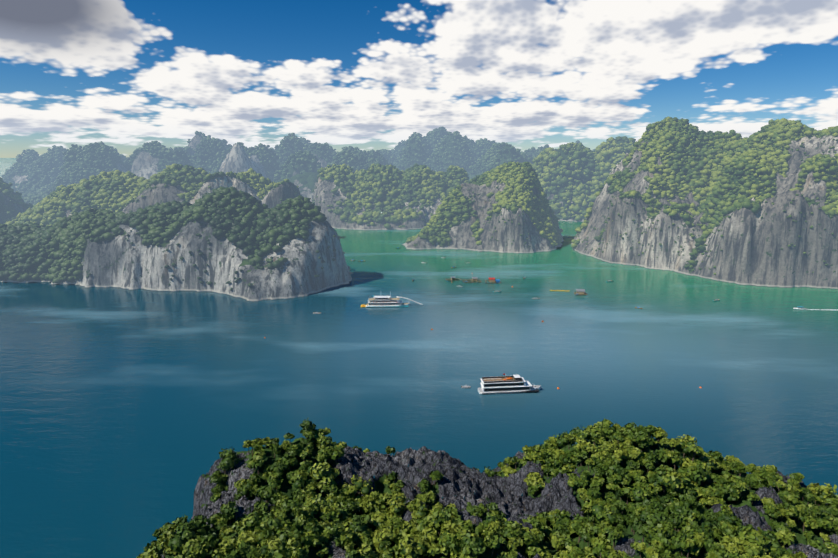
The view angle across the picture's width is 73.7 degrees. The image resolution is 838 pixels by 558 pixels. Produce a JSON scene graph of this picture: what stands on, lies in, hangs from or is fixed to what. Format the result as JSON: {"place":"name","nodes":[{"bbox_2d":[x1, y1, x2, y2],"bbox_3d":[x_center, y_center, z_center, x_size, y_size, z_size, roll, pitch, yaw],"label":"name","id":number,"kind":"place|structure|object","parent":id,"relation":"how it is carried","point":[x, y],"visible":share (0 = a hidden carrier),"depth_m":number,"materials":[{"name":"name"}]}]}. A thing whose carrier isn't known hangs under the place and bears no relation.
{"place":"outdoors","nodes":[
{"label":"outdoors","id":0,"kind":"place"},
{"bbox_2d":[0,177,32,223],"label":"island","id":1,"kind":"structure","parent":0,"point":[11,211],"depth_m":1069.41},
{"bbox_2d":[1,131,281,208],"bbox_3d":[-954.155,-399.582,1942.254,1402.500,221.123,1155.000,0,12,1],"label":"distant mountains","id":2,"kind":"structure","parent":0,"point":[30,196],"depth_m":1707.28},
{"bbox_2d":[5,163,302,225],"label":"island","id":3,"kind":"structure","parent":0,"point":[89,194],"depth_m":903.26,"materials":[{"name":"green plant"}]},
{"bbox_2d":[0,186,352,301],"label":"island","id":4,"kind":"structure","parent":0,"point":[117,261],"depth_m":579.37,"materials":[{"name":"grey stone"}]},
{"bbox_2d":[312,163,468,229],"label":"island","id":5,"kind":"structure","parent":0,"point":[433,191],"depth_m":1105.67,"materials":[{"name":"green plant"}]},
{"bbox_2d":[0,158,837,557],"bbox_3d":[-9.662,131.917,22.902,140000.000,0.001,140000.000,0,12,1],"label":"water","id":6,"kind":"structure","parent":0,"point":[126,416],"depth_m":354.63,"materials":[{"name":"blue liquid"}]},
{"bbox_2d":[276,172,319,201],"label":"island","id":7,"kind":"structure","parent":6,"relation":"in","point":[305,182],"depth_m":1428.61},
{"bbox_2d":[361,292,422,306],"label":"cruise ship","id":8,"kind":"object","parent":6,"relation":"on","point":[381,301],"visible":1,"depth_m":508.37,"materials":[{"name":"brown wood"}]},
{"bbox_2d":[446,277,460,280],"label":"fish farm","id":9,"kind":"object","parent":6,"relation":"on","point":[453,278],"visible":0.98,"depth_m":619.08,"materials":[{"name":"brown wood"}]},
{"bbox_2d":[461,277,481,282],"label":"fish farm","id":10,"kind":"object","parent":6,"relation":"on","point":[469,280],"visible":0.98,"depth_m":614.71,"materials":[{"name":"brown wood"}]},
{"bbox_2d":[485,278,499,283],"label":"fish farm","id":11,"kind":"object","parent":6,"relation":"on","point":[492,280],"visible":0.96,"depth_m":609.30,"materials":[{"name":"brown wood"}]},
{"bbox_2d":[157,434,837,557],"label":"island","id":12,"kind":"structure","parent":6,"relation":"on","point":[458,482],"depth_m":182.44,"materials":[{"name":"grey stone"}]},
{"bbox_2d":[136,417,837,557],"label":"trees","id":13,"kind":"object","parent":12,"relation":"on","point":[582,527],"depth_m":165.40,"materials":[{"name":"green plant"}]},
{"bbox_2d":[478,374,540,394],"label":"cruise boat","id":14,"kind":"object","parent":6,"relation":"on","point":[505,384],"visible":1,"depth_m":322.33,"materials":[{"name":"white paint"}]},
{"bbox_2d":[573,289,586,295],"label":"raft house","id":15,"kind":"structure","parent":6,"relation":"on","point":[580,292],"depth_m":554.58,"materials":[{"name":"brown wood"}]},
{"bbox_2d":[794,306,805,309],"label":"speedboat","id":16,"kind":"object","parent":6,"relation":"on","point":[800,308],"visible":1,"depth_m":499.85,"materials":[{"name":"white plastic"}]},
{"bbox_2d":[0,0,837,154],"bbox_3d":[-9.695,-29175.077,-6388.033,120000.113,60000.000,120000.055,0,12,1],"label":"cloud","id":17,"kind":"structure","parent":0,"point":[616,51],"depth_m":53375.10,"materials":[{"name":"white"}]},
{"bbox_2d":[0,0,837,157],"label":"sky","id":18,"kind":"structure","parent":0,"point":[269,33],"materials":[{"name":"blue"}]},
{"bbox_2d":[272,127,594,181],"bbox_3d":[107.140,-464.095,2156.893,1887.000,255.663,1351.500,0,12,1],"label":"distant mountains","id":19,"kind":"structure","parent":0,"point":[362,160],"depth_m":1924.73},
{"bbox_2d":[402,161,563,252],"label":"island","id":20,"kind":"structure","parent":0,"point":[524,201],"depth_m":831.68,"materials":[{"name":"green plant"}]},
{"bbox_2d":[529,136,635,221],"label":"island","id":21,"kind":"structure","parent":0,"point":[599,155],"depth_m":1226.22,"materials":[{"name":"green plant"}]},
{"bbox_2d":[571,116,837,288],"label":"island","id":22,"kind":"structure","parent":0,"point":[761,258],"depth_m":670.39,"materials":[{"name":"grey stone"}]}
]}

